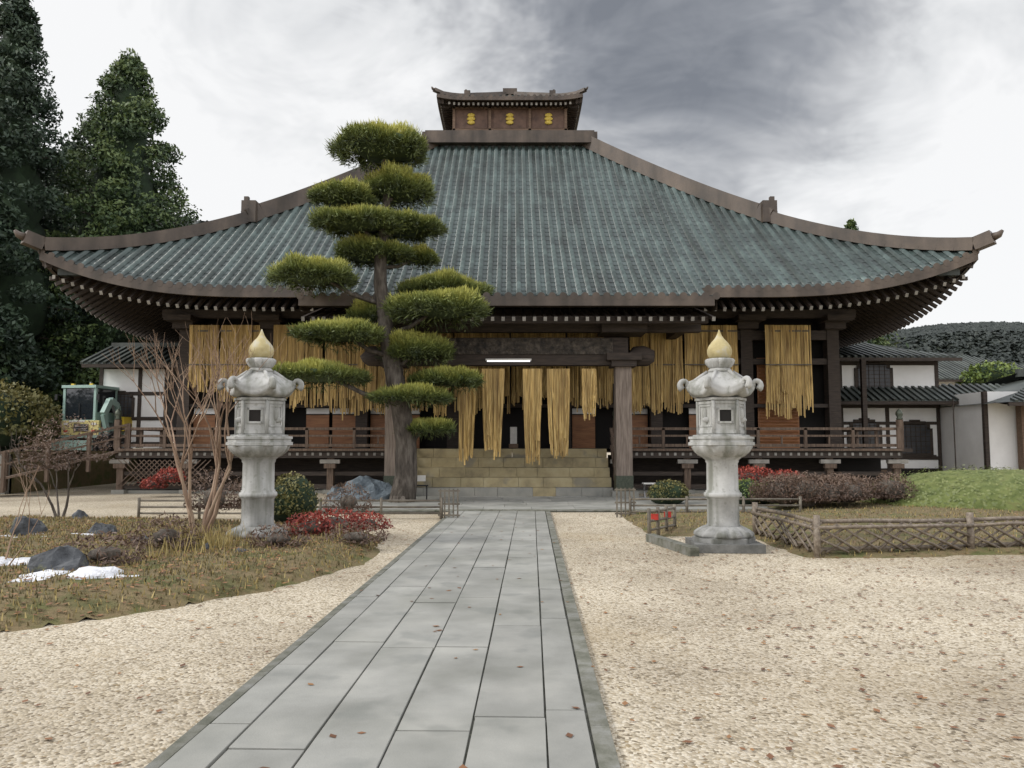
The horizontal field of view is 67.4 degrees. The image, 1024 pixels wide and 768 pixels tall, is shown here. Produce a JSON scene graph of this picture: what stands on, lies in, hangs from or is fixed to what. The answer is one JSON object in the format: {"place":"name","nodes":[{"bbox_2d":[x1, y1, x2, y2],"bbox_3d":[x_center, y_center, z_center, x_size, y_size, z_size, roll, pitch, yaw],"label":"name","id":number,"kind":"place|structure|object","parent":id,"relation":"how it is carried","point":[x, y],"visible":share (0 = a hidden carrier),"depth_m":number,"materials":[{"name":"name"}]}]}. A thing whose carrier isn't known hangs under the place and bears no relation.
{"place":"outdoors","nodes":[
{"label":"outdoors","id":0,"kind":"place"},
{"bbox_2d":[0,377,62,451],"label":"shrubs","id":1,"kind":"object","parent":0,"point":[33,399],"depth_m":24.52,"materials":[{"name":"green plant"}]},
{"bbox_2d":[144,496,779,767],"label":"stone path","id":2,"kind":"structure","parent":0,"point":[388,672],"depth_m":5.10,"materials":[{"name":"grey stone"}]},
{"bbox_2d":[0,452,1023,767],"bbox_3d":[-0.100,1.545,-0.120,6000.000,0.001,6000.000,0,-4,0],"label":"ground","id":3,"kind":"structure","parent":0,"point":[108,720],"depth_m":5.64,"materials":[{"name":"beige gravel"}]},
{"bbox_2d":[0,176,47,388],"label":"cedar","id":4,"kind":"object","parent":3,"relation":"on","point":[8,247],"depth_m":31.76,"materials":[{"name":"green plant"}]},
{"bbox_2d":[0,340,80,448],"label":"trees","id":5,"kind":"object","parent":3,"relation":"on","point":[6,371],"depth_m":34.30,"materials":[{"name":"green plant"}]},
{"bbox_2d":[0,429,81,516],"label":"bare shrub","id":6,"kind":"object","parent":3,"relation":"on","point":[51,503],"visible":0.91,"depth_m":15.20,"materials":[{"name":"brown plant"}]},
{"bbox_2d":[8,413,119,470],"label":"dry tree leaves","id":7,"kind":"object","parent":6,"relation":"attached to","point":[43,459],"visible":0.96,"depth_m":15.38,"materials":[{"name":"brown plant"}]},
{"bbox_2d":[0,0,94,389],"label":"cedar","id":8,"kind":"object","parent":3,"relation":"on","point":[32,40],"depth_m":34.30,"materials":[{"name":"green plant"}]},
{"bbox_2d":[38,141,89,347],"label":"cedar","id":9,"kind":"object","parent":3,"relation":"on","point":[67,147],"depth_m":46.38,"materials":[{"name":"green plant"}]},
{"bbox_2d":[51,382,131,450],"bbox_3d":[-14.656,1.120,27.091,2.118,2.470,2.235,-1,-4,8],"label":"mini excavator","id":10,"kind":"object","parent":3,"relation":"on","point":[91,401],"visible":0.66,"depth_m":26.51,"materials":[{"name":"green metal"}]},
{"bbox_2d":[0,343,210,493],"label":"corridor","id":11,"kind":"object","parent":3,"relation":"on","point":[136,407],"visible":0.55,"depth_m":27.57,"materials":[{"name":"paint"}]},
{"bbox_2d":[37,48,202,397],"bbox_3d":[-19.658,-6.288,38.838,9.767,21.666,9.348,0,-4,0],"label":"cedar","id":12,"kind":"object","parent":3,"relation":"on","point":[93,131],"depth_m":37.34,"materials":[{"name":"green plant"}]},
{"bbox_2d":[138,466,186,488],"bbox_3d":[-10.220,2.738,22.453,1.437,0.683,0.838,0,-4,0],"label":"red shrub","id":13,"kind":"object","parent":3,"relation":"on","point":[157,480],"depth_m":22.28,"materials":[{"name":"red plant"}]},
{"bbox_2d":[0,514,382,631],"bbox_3d":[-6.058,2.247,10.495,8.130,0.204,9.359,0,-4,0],"label":"dry grass","id":14,"kind":"structure","parent":3,"relation":"on","point":[74,584],"depth_m":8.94,"materials":[{"name":"brown plant"}]},
{"bbox_2d":[5,461,50,565],"bbox_3d":[-6.033,1.501,8.900,1.343,1.302,1.223,2,-5,-20],"label":"bare shrub","id":15,"kind":"object","parent":14,"relation":"on","point":[16,524],"visible":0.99,"depth_m":9.06,"materials":[{"name":"brown plant"}]},
{"bbox_2d":[105,313,287,534],"bbox_3d":[-5.492,0.654,12.030,3.968,3.488,2.281,-4,-6,42],"label":"bare shrub","id":16,"kind":"object","parent":14,"relation":"on","point":[209,518],"visible":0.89,"depth_m":11.73,"materials":[{"name":"brown plant"}]},
{"bbox_2d":[61,466,389,566],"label":"shrubs","id":17,"kind":"object","parent":14,"relation":"on","point":[141,543],"depth_m":10.47,"materials":[{"name":"brown plant"}]},
{"bbox_2d":[136,520,376,558],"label":"dry grass","id":18,"kind":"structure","parent":14,"relation":"on","point":[207,538],"depth_m":10.21,"materials":[{"name":"plant"}]},
{"bbox_2d":[217,329,303,538],"bbox_3d":[-3.833,0.757,11.659,1.309,3.200,1.147,0,-4,-5],"label":"lantern","id":19,"kind":"object","parent":14,"relation":"on","point":[258,443],"visible":0.91,"depth_m":11.40,"materials":[{"name":"stone"}]},
{"bbox_2d":[283,507,393,535],"bbox_3d":[-2.726,2.177,12.282,1.087,0.432,2.009,-4,-6,38],"label":"red shrub","id":20,"kind":"object","parent":14,"relation":"on","point":[354,517],"depth_m":11.99,"materials":[{"name":"red plant"}]},
{"bbox_2d":[0,476,391,587],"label":"rocks","id":21,"kind":"object","parent":3,"relation":"on","point":[67,557],"visible":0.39,"depth_m":8.53,"materials":[{"name":"grey stone"}]},
{"bbox_2d":[274,471,321,522],"bbox_3d":[-4.049,2.113,14.085,1.065,1.048,1.030,0,-4,0],"label":"shrub","id":22,"kind":"object","parent":3,"relation":"on","point":[283,517],"depth_m":13.79,"materials":[{"name":"green plant"}]},
{"bbox_2d":[287,133,470,502],"bbox_3d":[-3.536,-1.725,20.375,5.115,9.946,2.638,1,-4,-7],"label":"pine trunk","id":23,"kind":"object","parent":3,"relation":"on","point":[404,486],"visible":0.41,"depth_m":20.09,"materials":[{"name":"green plant"}]},
{"bbox_2d":[261,116,497,440],"bbox_3d":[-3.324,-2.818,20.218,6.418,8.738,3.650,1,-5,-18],"label":"pine needles","id":24,"kind":"object","parent":23,"relation":"attached to","point":[459,292],"visible":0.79,"depth_m":19.90,"materials":[{"name":"green plant"}]},
{"bbox_2d":[13,86,1003,496],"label":"temple","id":25,"kind":"structure","parent":3,"relation":"on","point":[549,214],"depth_m":25.47,"materials":[{"name":"tile"}]},
{"bbox_2d":[187,325,813,464],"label":"curtains","id":26,"kind":"object","parent":25,"relation":"attached to","point":[554,386],"visible":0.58,"depth_m":25.79,"materials":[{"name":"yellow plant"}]},
{"bbox_2d":[0,514,1023,767],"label":"fallen leaves","id":27,"kind":"object","parent":3,"relation":"on","point":[770,756],"visible":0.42,"depth_m":6.12,"materials":[{"name":"brown plant"}]},
{"bbox_2d":[137,475,1023,557],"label":"bamboo fences","id":28,"kind":"object","parent":3,"relation":"on","point":[816,521],"visible":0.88,"depth_m":11.04,"materials":[{"name":"brown wood"}]},
{"bbox_2d":[647,479,690,503],"bbox_3d":[3.958,2.755,19.453,1.093,0.714,1.011,0,-4,0],"label":"shrub","id":29,"kind":"object","parent":3,"relation":"on","point":[676,489],"depth_m":19.18,"materials":[{"name":"green plant"}]},
{"bbox_2d":[677,330,765,553],"bbox_3d":[3.131,0.808,11.483,1.290,3.270,1.130,0,-5,3],"label":"lantern","id":30,"kind":"object","parent":3,"relation":"on","point":[721,443],"visible":1,"depth_m":11.21,"materials":[{"name":"stone"}]},
{"bbox_2d":[738,478,772,503],"bbox_3d":[6.242,2.722,19.314,1.729,0.721,0.987,0,-4,0],"label":"shrub","id":31,"kind":"object","parent":3,"relation":"on","point":[746,495],"depth_m":19.02,"materials":[{"name":"green plant"}]},
{"bbox_2d":[738,465,803,482],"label":"shrub","id":32,"kind":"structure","parent":3,"relation":"on","point":[754,471],"depth_m":20.90,"materials":[{"name":"red plant"}]},
{"bbox_2d":[619,501,1023,557],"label":"bed","id":33,"kind":"object","parent":3,"relation":"on","point":[681,531],"visible":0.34,"depth_m":13.09,"materials":[{"name":"brown plant"}]},
{"bbox_2d":[622,500,1023,557],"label":"dry blades","id":34,"kind":"object","parent":33,"relation":"on","point":[851,518],"visible":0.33,"depth_m":14.86,"materials":[{"name":"beige plant"}]},
{"bbox_2d":[747,470,918,506],"bbox_3d":[7.668,2.422,18.059,4.264,0.821,2.014,2,-5,-24],"label":"azalea","id":35,"kind":"object","parent":3,"relation":"on","point":[838,482],"depth_m":17.57,"materials":[{"name":"brown plant"}]},
{"bbox_2d":[843,218,908,347],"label":"cedar","id":36,"kind":"object","parent":3,"relation":"on","point":[882,340],"depth_m":62.26,"materials":[{"name":"green plant"}]},
{"bbox_2d":[859,464,1023,511],"bbox_3d":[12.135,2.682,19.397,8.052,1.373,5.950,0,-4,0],"label":"grass","id":37,"kind":"object","parent":3,"relation":"on","point":[972,490],"visible":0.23,"depth_m":17.93,"materials":[{"name":"green plant"}]},
{"bbox_2d":[0,0,1023,328],"label":"sky","id":38,"kind":"structure","parent":0,"point":[893,117],"materials":[{"name":"grey"}]},
{"bbox_2d":[839,341,1023,478],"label":"buildings","id":39,"kind":"structure","parent":0,"point":[948,422],"depth_m":29.77,"materials":[{"name":"paint"}]},
{"bbox_2d":[897,333,1022,363],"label":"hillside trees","id":40,"kind":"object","parent":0,"point":[986,356],"depth_m":441.14,"materials":[{"name":"green plant"}]},
{"bbox_2d":[884,321,1023,365],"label":"hill trees","id":41,"kind":"object","parent":40,"relation":"on","point":[997,331],"visible":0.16,"depth_m":446.26,"materials":[{"name":"green plant"}]},
{"bbox_2d":[954,360,1022,384],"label":"pruned tree","id":42,"kind":"object","parent":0,"point":[966,374],"depth_m":43.58,"materials":[{"name":"green plant"}]},
{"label":"hill","id":43,"kind":"structure","parent":0,"visible":0},
{"bbox_2d":[42,156,207,230],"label":"hill trees","id":44,"kind":"object","parent":43,"relation":"on","point":[197,222],"depth_m":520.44,"materials":[{"name":"green plant"}]}
]}

